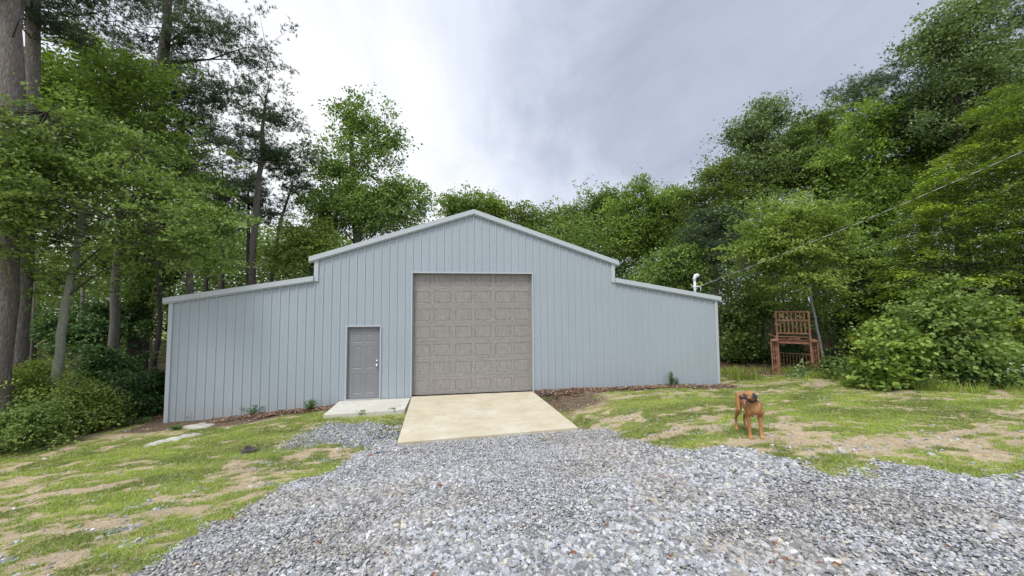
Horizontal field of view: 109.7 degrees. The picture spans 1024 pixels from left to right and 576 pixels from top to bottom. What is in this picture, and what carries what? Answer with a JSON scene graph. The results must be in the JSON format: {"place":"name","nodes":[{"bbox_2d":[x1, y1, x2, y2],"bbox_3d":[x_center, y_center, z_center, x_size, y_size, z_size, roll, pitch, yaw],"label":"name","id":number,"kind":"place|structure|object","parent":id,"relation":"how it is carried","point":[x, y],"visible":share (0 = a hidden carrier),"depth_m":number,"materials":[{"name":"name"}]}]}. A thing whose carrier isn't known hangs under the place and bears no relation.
{"place":"outdoors","nodes":[
{"label":"outdoors","id":0,"kind":"place"},
{"bbox_2d":[323,398,409,419],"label":"entry pavement","id":1,"kind":"structure","parent":0,"point":[372,408],"depth_m":9.69,"materials":[{"name":"grey concrete"}]},
{"bbox_2d":[0,309,1023,575],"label":"ground","id":2,"kind":"structure","parent":0,"point":[98,523],"depth_m":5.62,"materials":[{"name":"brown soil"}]},
{"bbox_2d":[0,0,90,438],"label":"pine tree","id":3,"kind":"object","parent":2,"relation":"on","point":[12,57],"visible":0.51,"depth_m":8.71,"materials":[{"name":"brown plant"}]},
{"bbox_2d":[0,355,93,407],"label":"shrub","id":4,"kind":"object","parent":2,"relation":"on","point":[30,376],"visible":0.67,"depth_m":9.34,"materials":[{"name":"green plant"}]},
{"bbox_2d":[0,388,103,453],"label":"shrub","id":5,"kind":"object","parent":2,"relation":"on","point":[21,426],"visible":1,"depth_m":7.83,"materials":[{"name":"green plant"}]},
{"bbox_2d":[29,306,138,385],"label":"tree","id":6,"kind":"object","parent":2,"relation":"on","point":[79,333],"visible":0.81,"depth_m":12.69,"materials":[{"name":"green plant"}]},
{"bbox_2d":[25,368,150,437],"bbox_3d":[-10.949,2.887,9.431,2.305,1.733,2.717,0,-3,-9],"label":"shrub","id":7,"kind":"object","parent":2,"relation":"on","point":[91,402],"visible":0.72,"depth_m":9.06,"materials":[{"name":"green plant"}]},
{"bbox_2d":[36,405,163,435],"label":"forest leaf litter","id":8,"kind":"object","parent":2,"relation":"on","point":[155,417],"visible":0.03,"depth_m":10.34,"materials":[{"name":"brown plant"}]},
{"bbox_2d":[13,0,199,406],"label":"pine tree","id":9,"kind":"object","parent":2,"relation":"on","point":[35,19],"visible":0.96,"depth_m":9.75,"materials":[{"name":"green plant"}]},
{"bbox_2d":[49,288,167,352],"bbox_3d":[-15.919,2.244,14.538,3.738,4.520,2.736,0,-3,-9],"label":"shrub","id":10,"kind":"object","parent":2,"relation":"on","point":[143,324],"visible":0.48,"depth_m":14.34,"materials":[{"name":"green plant"}]},
{"bbox_2d":[64,338,163,397],"bbox_3d":[-13.550,2.953,12.139,2.365,2.549,2.171,0,-3,-9],"label":"shrub","id":11,"kind":"object","parent":2,"relation":"on","point":[104,364],"visible":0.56,"depth_m":11.88,"materials":[{"name":"green plant"}]},
{"bbox_2d":[59,220,182,340],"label":"tree","id":12,"kind":"object","parent":2,"relation":"on","point":[100,263],"visible":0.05,"depth_m":14.97,"materials":[{"name":"green plant"}]},
{"bbox_2d":[114,418,134,427],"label":"weed","id":13,"kind":"object","parent":2,"relation":"on","point":[125,423],"visible":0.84,"depth_m":9.59,"materials":[{"name":"green plant"}]},
{"bbox_2d":[87,359,163,418],"bbox_3d":[-11.300,3.096,10.470,2.867,2.064,2.653,-3,-4,40],"label":"shrub","id":14,"kind":"object","parent":2,"relation":"on","point":[119,382],"visible":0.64,"depth_m":10.53,"materials":[{"name":"green plant"}]},
{"bbox_2d":[0,72,269,399],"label":"tree","id":15,"kind":"object","parent":2,"relation":"on","point":[47,172],"visible":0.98,"depth_m":9.04,"materials":[{"name":"green plant"}]},
{"bbox_2d":[134,417,153,424],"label":"weed","id":16,"kind":"object","parent":2,"relation":"on","point":[141,420],"visible":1,"depth_m":9.73,"materials":[{"name":"green plant"}]},
{"bbox_2d":[109,254,184,373],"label":"tree","id":17,"kind":"object","parent":2,"relation":"on","point":[130,297],"visible":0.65,"depth_m":14.68,"materials":[{"name":"plant"}]},
{"bbox_2d":[128,366,165,413],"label":"shrub","id":18,"kind":"object","parent":2,"relation":"on","point":[159,377],"visible":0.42,"depth_m":11.15,"materials":[{"name":"green plant"}]},
{"bbox_2d":[24,11,276,357],"bbox_3d":[-14.032,-2.389,12.478,10.663,13.388,6.517,0,-3,-9],"label":"sweetgum tree","id":19,"kind":"object","parent":2,"relation":"on","point":[111,92],"visible":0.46,"depth_m":12.17,"materials":[{"name":"green plant"}]},
{"bbox_2d":[87,205,231,371],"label":"pine tree","id":20,"kind":"object","parent":2,"relation":"on","point":[157,341],"visible":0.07,"depth_m":13.44,"materials":[{"name":"green plant"}]},
{"bbox_2d":[168,423,182,430],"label":"weed","id":21,"kind":"object","parent":2,"relation":"on","point":[176,427],"visible":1,"depth_m":8.80,"materials":[{"name":"green plant"}]},
{"bbox_2d":[58,0,299,392],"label":"pine tree","id":22,"kind":"object","parent":2,"relation":"on","point":[166,30],"visible":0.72,"depth_m":15.43,"materials":[{"name":"green plant"}]},
{"bbox_2d":[145,422,214,446],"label":"stone slabs","id":23,"kind":"object","parent":2,"relation":"on","point":[195,426],"visible":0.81,"depth_m":8.24,"materials":[{"name":"stone"}]},
{"bbox_2d":[154,225,230,285],"bbox_3d":[-14.152,0.731,16.056,3.046,7.479,2.250,0,-3,1],"label":"shrub","id":24,"kind":"object","parent":2,"relation":"on","point":[211,262],"visible":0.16,"depth_m":16.02,"materials":[{"name":"green plant"}]},
{"bbox_2d":[136,59,255,301],"bbox_3d":[-12.659,-2.294,14.118,5.528,13.179,3.561,-2,-3,21],"label":"pine tree","id":25,"kind":"object","parent":2,"relation":"on","point":[216,140],"visible":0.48,"depth_m":14.36,"materials":[{"name":"green plant"}]},
{"bbox_2d":[170,153,254,289],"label":"pine tree","id":26,"kind":"object","parent":2,"relation":"on","point":[216,197],"visible":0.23,"depth_m":21.89,"materials":[{"name":"green plant"}]},
{"bbox_2d":[196,194,244,291],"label":"pine tree","id":27,"kind":"object","parent":2,"relation":"on","point":[206,280],"visible":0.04,"depth_m":24.93,"materials":[{"name":"green plant"}]},
{"bbox_2d":[240,445,257,453],"bbox_3d":[-5.067,3.130,6.950,0.293,0.182,0.252,2,-4,-38],"label":"stump","id":28,"kind":"object","parent":2,"relation":"on","point":[247,449],"visible":0.85,"depth_m":6.90,"materials":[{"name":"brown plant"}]},
{"bbox_2d":[239,404,262,414],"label":"weed","id":29,"kind":"object","parent":2,"relation":"on","point":[251,411],"visible":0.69,"depth_m":9.91,"materials":[{"name":"green plant"}]},
{"bbox_2d":[209,160,294,285],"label":"pine tree","id":30,"kind":"object","parent":2,"relation":"on","point":[246,200],"visible":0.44,"depth_m":23.39,"materials":[{"name":"green plant"}]},
{"bbox_2d":[197,404,334,423],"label":"dry leaf litter","id":31,"kind":"object","parent":2,"relation":"on","point":[289,411],"visible":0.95,"depth_m":9.83,"materials":[{"name":"brown plant"}]},
{"bbox_2d":[203,55,329,284],"bbox_3d":[-12.347,-3.189,18.264,6.087,15.440,4.275,0,-3,-9],"label":"pine tree","id":32,"kind":"object","parent":2,"relation":"on","point":[268,150],"visible":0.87,"depth_m":18.40,"materials":[{"name":"green plant"}]},
{"bbox_2d":[233,155,329,281],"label":"pine tree","id":33,"kind":"object","parent":2,"relation":"on","point":[293,173],"visible":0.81,"depth_m":19.90,"materials":[{"name":"green plant"}]},
{"bbox_2d":[244,214,349,278],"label":"maple tree","id":34,"kind":"object","parent":2,"relation":"on","point":[304,244],"visible":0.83,"depth_m":18.38,"materials":[{"name":"green plant"}]},
{"bbox_2d":[303,399,316,409],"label":"weed","id":35,"kind":"object","parent":2,"relation":"on","point":[310,406],"visible":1,"depth_m":10.00,"materials":[{"name":"green plant"}]},
{"bbox_2d":[268,82,445,243],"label":"oak tree","id":36,"kind":"object","parent":2,"relation":"on","point":[361,213],"visible":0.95,"depth_m":22.25,"materials":[{"name":"green plant"}]},
{"bbox_2d":[162,209,721,422],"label":"metal barn","id":37,"kind":"structure","parent":2,"relation":"on","point":[472,301],"depth_m":10.96,"materials":[{"name":"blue metal"}]},
{"bbox_2d":[348,328,378,397],"bbox_3d":[-4.324,2.181,10.520,0.859,2.024,0.118,0,-3,-9],"label":"entry door","id":38,"kind":"structure","parent":37,"relation":"in","point":[363,358],"depth_m":10.54,"materials":[{"name":"grey metal"}]},
{"bbox_2d":[412,273,531,395],"bbox_3d":[-1.188,1.338,11.156,3.648,3.763,0.060,0,-3,-9],"label":"garage door","id":39,"kind":"structure","parent":37,"relation":"in","point":[472,333],"depth_m":11.11,"materials":[{"name":"metal"}]},
{"bbox_2d":[692,274,699,291],"bbox_3d":[6.413,-0.058,12.572,0.269,0.898,0.173,-2,-4,26],"label":"service mast","id":40,"kind":"object","parent":37,"relation":"attached to","point":[695,276],"visible":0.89,"depth_m":12.56,"materials":[{"name":"metal"}]},
{"bbox_2d":[700,151,1023,291],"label":"overhead cable","id":41,"kind":"object","parent":40,"relation":"attached to","point":[856,223],"visible":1,"depth_m":10.64,"materials":[{"name":"metal"}]},
{"bbox_2d":[429,180,492,218],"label":"distant tree","id":42,"kind":"object","parent":2,"relation":"on","point":[459,204],"visible":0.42,"depth_m":33.34,"materials":[{"name":"green plant"}]},
{"bbox_2d":[397,391,577,450],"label":"driveway ramp","id":43,"kind":"structure","parent":2,"relation":"on","point":[440,418],"depth_m":8.65,"materials":[{"name":"beige concrete"}]},
{"bbox_2d":[472,186,516,222],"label":"distant tree","id":44,"kind":"object","parent":2,"relation":"on","point":[496,208],"visible":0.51,"depth_m":35.20,"materials":[{"name":"green plant"}]},
{"bbox_2d":[27,147,1023,378],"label":"woodland","id":45,"kind":"object","parent":2,"relation":"on","point":[622,267],"depth_m":23.08,"materials":[{"name":"green plant"}]},
{"bbox_2d":[499,195,584,242],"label":"distant tree","id":46,"kind":"object","parent":2,"relation":"on","point":[518,212],"visible":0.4,"depth_m":34.73,"materials":[{"name":"green plant"}]},
{"bbox_2d":[543,175,602,251],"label":"distant tree","id":47,"kind":"object","parent":2,"relation":"on","point":[570,211],"visible":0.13,"depth_m":37.24,"materials":[{"name":"green plant"}]},
{"bbox_2d":[574,179,641,256],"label":"distant tree","id":48,"kind":"object","parent":2,"relation":"on","point":[594,205],"visible":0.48,"depth_m":34.39,"materials":[{"name":"green plant"}]},
{"bbox_2d":[534,383,743,397],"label":"dry leaf litter","id":49,"kind":"object","parent":2,"relation":"on","point":[572,390],"visible":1,"depth_m":11.22,"materials":[{"name":"brown plant"}]},
{"bbox_2d":[589,163,708,276],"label":"poplar tree","id":50,"kind":"object","parent":2,"relation":"on","point":[647,200],"visible":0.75,"depth_m":26.17,"materials":[{"name":"green plant"}]},
{"bbox_2d":[666,371,675,385],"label":"weed","id":51,"kind":"object","parent":2,"relation":"on","point":[671,379],"visible":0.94,"depth_m":11.65,"materials":[{"name":"green plant"}]},
{"bbox_2d":[617,237,731,298],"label":"young oak","id":52,"kind":"object","parent":2,"relation":"on","point":[685,265],"visible":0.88,"depth_m":17.07,"materials":[{"name":"green plant"}]},
{"bbox_2d":[674,200,754,361],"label":"pine tree","id":53,"kind":"object","parent":2,"relation":"on","point":[713,225],"visible":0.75,"depth_m":16.70,"materials":[{"name":"green plant"}]},
{"bbox_2d":[658,152,782,305],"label":"maple tree","id":54,"kind":"object","parent":2,"relation":"on","point":[711,176],"visible":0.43,"depth_m":22.50,"materials":[{"name":"green plant"}]},
{"bbox_2d":[719,297,758,340],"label":"shrub","id":55,"kind":"object","parent":2,"relation":"on","point":[722,323],"visible":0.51,"depth_m":17.66,"materials":[{"name":"green plant"}]},
{"bbox_2d":[734,391,764,438],"bbox_3d":[3.835,2.021,5.958,0.380,0.819,0.977,-1,-3,16],"label":"dog","id":56,"kind":"object","parent":2,"relation":"on","point":[750,402],"visible":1,"depth_m":5.65},
{"bbox_2d":[719,323,783,362],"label":"shrub","id":57,"kind":"object","parent":2,"relation":"on","point":[735,355],"visible":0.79,"depth_m":16.08,"materials":[{"name":"green plant"}]},
{"bbox_2d":[690,87,821,339],"bbox_3d":[16.096,-4.711,23.814,8.315,16.534,6.312,0,-3,-9],"label":"sweetgum tree","id":58,"kind":"object","parent":2,"relation":"on","point":[761,126],"visible":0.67,"depth_m":23.25,"materials":[{"name":"green plant"}]},
{"bbox_2d":[723,278,794,334],"bbox_3d":[11.532,1.370,17.033,2.648,4.025,2.771,-1,-3,14],"label":"shrub","id":59,"kind":"object","parent":2,"relation":"on","point":[752,313],"visible":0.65,"depth_m":16.76,"materials":[{"name":"green plant"}]},
{"bbox_2d":[736,231,814,335],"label":"tree","id":60,"kind":"object","parent":2,"relation":"on","point":[754,273],"visible":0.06,"depth_m":17.40,"materials":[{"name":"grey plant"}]},
{"bbox_2d":[752,337,835,364],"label":"shrub","id":61,"kind":"object","parent":2,"relation":"on","point":[793,348],"visible":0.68,"depth_m":15.47,"materials":[{"name":"green plant"}]},
{"bbox_2d":[769,311,820,373],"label":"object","id":62,"kind":"object","parent":2,"relation":"on","point":[811,341],"visible":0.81,"depth_m":13.21,"materials":[{"name":"wood"}]},
{"bbox_2d":[777,358,821,380],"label":"shrub","id":63,"kind":"object","parent":2,"relation":"on","point":[799,373],"visible":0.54,"depth_m":12.48,"materials":[{"name":"green plant"}]},
{"bbox_2d":[711,183,909,361],"bbox_3d":[10.809,-0.315,13.630,6.231,6.951,4.885,0,-3,-9],"label":"young maple","id":64,"kind":"object","parent":2,"relation":"on","point":[790,227],"visible":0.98,"depth_m":13.14,"materials":[{"name":"green plant"}]},
{"bbox_2d":[749,93,876,342],"bbox_3d":[18.560,-3.901,21.811,7.957,14.543,6.350,0,-3,-9],"label":"oak tree","id":65,"kind":"object","parent":2,"relation":"on","point":[812,126],"visible":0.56,"depth_m":21.49,"materials":[{"name":"green plant"}]},
{"bbox_2d":[807,342,858,372],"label":"shrub","id":66,"kind":"object","parent":2,"relation":"on","point":[831,359],"visible":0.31,"depth_m":12.37,"materials":[{"name":"green plant"}]},
{"bbox_2d":[814,354,856,379],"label":"shrub","id":67,"kind":"object","parent":2,"relation":"on","point":[846,370],"visible":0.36,"depth_m":11.65,"materials":[{"name":"green plant"}]},
{"bbox_2d":[838,449,849,454],"bbox_3d":[4.454,2.203,4.848,0.126,0.084,0.102,0,-3,-9],"label":"loose stone","id":68,"kind":"object","parent":2,"relation":"on","point":[841,451],"visible":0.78,"depth_m":4.82,"materials":[{"name":"stone"}]},
{"bbox_2d":[720,341,972,387],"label":"forest leaf litter","id":69,"kind":"object","parent":2,"relation":"on","point":[763,372],"visible":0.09,"depth_m":15.70,"materials":[{"name":"brown plant"}]},
{"bbox_2d":[816,300,885,355],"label":"shrub","id":70,"kind":"object","parent":2,"relation":"on","point":[838,322],"visible":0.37,"depth_m":15.62,"materials":[{"name":"green plant"}]},
{"bbox_2d":[816,64,906,272],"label":"pine tree","id":71,"kind":"object","parent":2,"relation":"on","point":[854,91],"visible":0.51,"depth_m":23.38,"materials":[{"name":"green plant"}]},
{"bbox_2d":[819,226,912,356],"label":"tree","id":72,"kind":"object","parent":2,"relation":"on","point":[864,244],"visible":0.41,"depth_m":15.51,"materials":[{"name":"green plant"}]},
{"bbox_2d":[720,362,1023,393],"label":"rough grass","id":73,"kind":"structure","parent":2,"relation":"on","point":[734,370],"depth_m":10.75,"materials":[{"name":"green plant"}]},
{"bbox_2d":[824,265,927,315],"bbox_3d":[15.720,1.027,15.458,3.288,4.037,3.077,2,-4,-33],"label":"shrub","id":74,"kind":"object","parent":2,"relation":"on","point":[864,289],"visible":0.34,"depth_m":15.29,"materials":[{"name":"green plant"}]},
{"bbox_2d":[783,82,983,313],"bbox_3d":[18.858,-3.308,18.589,7.984,12.865,6.678,0,-3,-9],"label":"oak tree","id":75,"kind":"object","parent":2,"relation":"on","point":[841,153],"visible":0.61,"depth_m":17.73,"materials":[{"name":"green plant"}]},
{"bbox_2d":[837,315,946,390],"bbox_3d":[10.450,1.906,9.973,2.435,2.334,1.719,0,-3,-9],"label":"maple bush","id":76,"kind":"object","parent":2,"relation":"on","point":[885,366],"visible":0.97,"depth_m":9.65,"materials":[{"name":"green plant"}]},
{"bbox_2d":[849,54,974,296],"bbox_3d":[20.367,-4.366,17.252,5.611,14.716,4.664,1,-3,-18],"label":"pine tree","id":77,"kind":"object","parent":2,"relation":"on","point":[894,93],"visible":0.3,"depth_m":17.39,"materials":[{"name":"green plant"}]},
{"bbox_2d":[836,82,1023,361],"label":"cedar tree","id":78,"kind":"object","parent":2,"relation":"on","point":[1011,128],"visible":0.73,"depth_m":12.39,"materials":[{"name":"green plant"}]},
{"bbox_2d":[839,269,1023,388],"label":"oak bush","id":79,"kind":"object","parent":2,"relation":"on","point":[942,322],"visible":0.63,"depth_m":9.71,"materials":[{"name":"green plant"}]},
{"bbox_2d":[855,0,1023,337],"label":"hickory tree","id":80,"kind":"object","parent":2,"relation":"on","point":[992,64],"visible":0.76,"depth_m":15.09,"materials":[{"name":"green plant"}]},
{"bbox_2d":[930,344,1023,388],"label":"shrub","id":81,"kind":"object","parent":2,"relation":"on","point":[972,376],"visible":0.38,"depth_m":9.34,"materials":[{"name":"green plant"}]},
{"bbox_2d":[939,347,1023,387],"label":"flowering shrub","id":82,"kind":"object","parent":2,"relation":"on","point":[1009,371],"visible":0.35,"depth_m":9.04,"materials":[{"name":"green plant"}]},
{"bbox_2d":[969,0,1023,68],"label":"pine tree","id":83,"kind":"object","parent":2,"relation":"on","point":[1017,10],"visible":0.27,"depth_m":16.24,"materials":[{"name":"green plant"}]},
{"bbox_2d":[1003,331,1023,369],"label":"shrub","id":84,"kind":"object","parent":2,"relation":"on","point":[1018,339],"visible":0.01,"depth_m":10.25,"materials":[{"name":"green plant"}]},
{"bbox_2d":[0,378,1023,575],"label":"scattered gravel","id":85,"kind":"structure","parent":0,"point":[354,446],"depth_m":5.86,"materials":[{"name":"grey gravel"}]},
{"bbox_2d":[22,0,1023,315],"label":"sky","id":86,"kind":"structure","parent":0,"point":[527,99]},
{"bbox_2d":[125,427,1023,575],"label":"gravel driveway","id":87,"kind":"structure","parent":0,"point":[618,463],"depth_m":3.41,"materials":[{"name":"grey gravel"}]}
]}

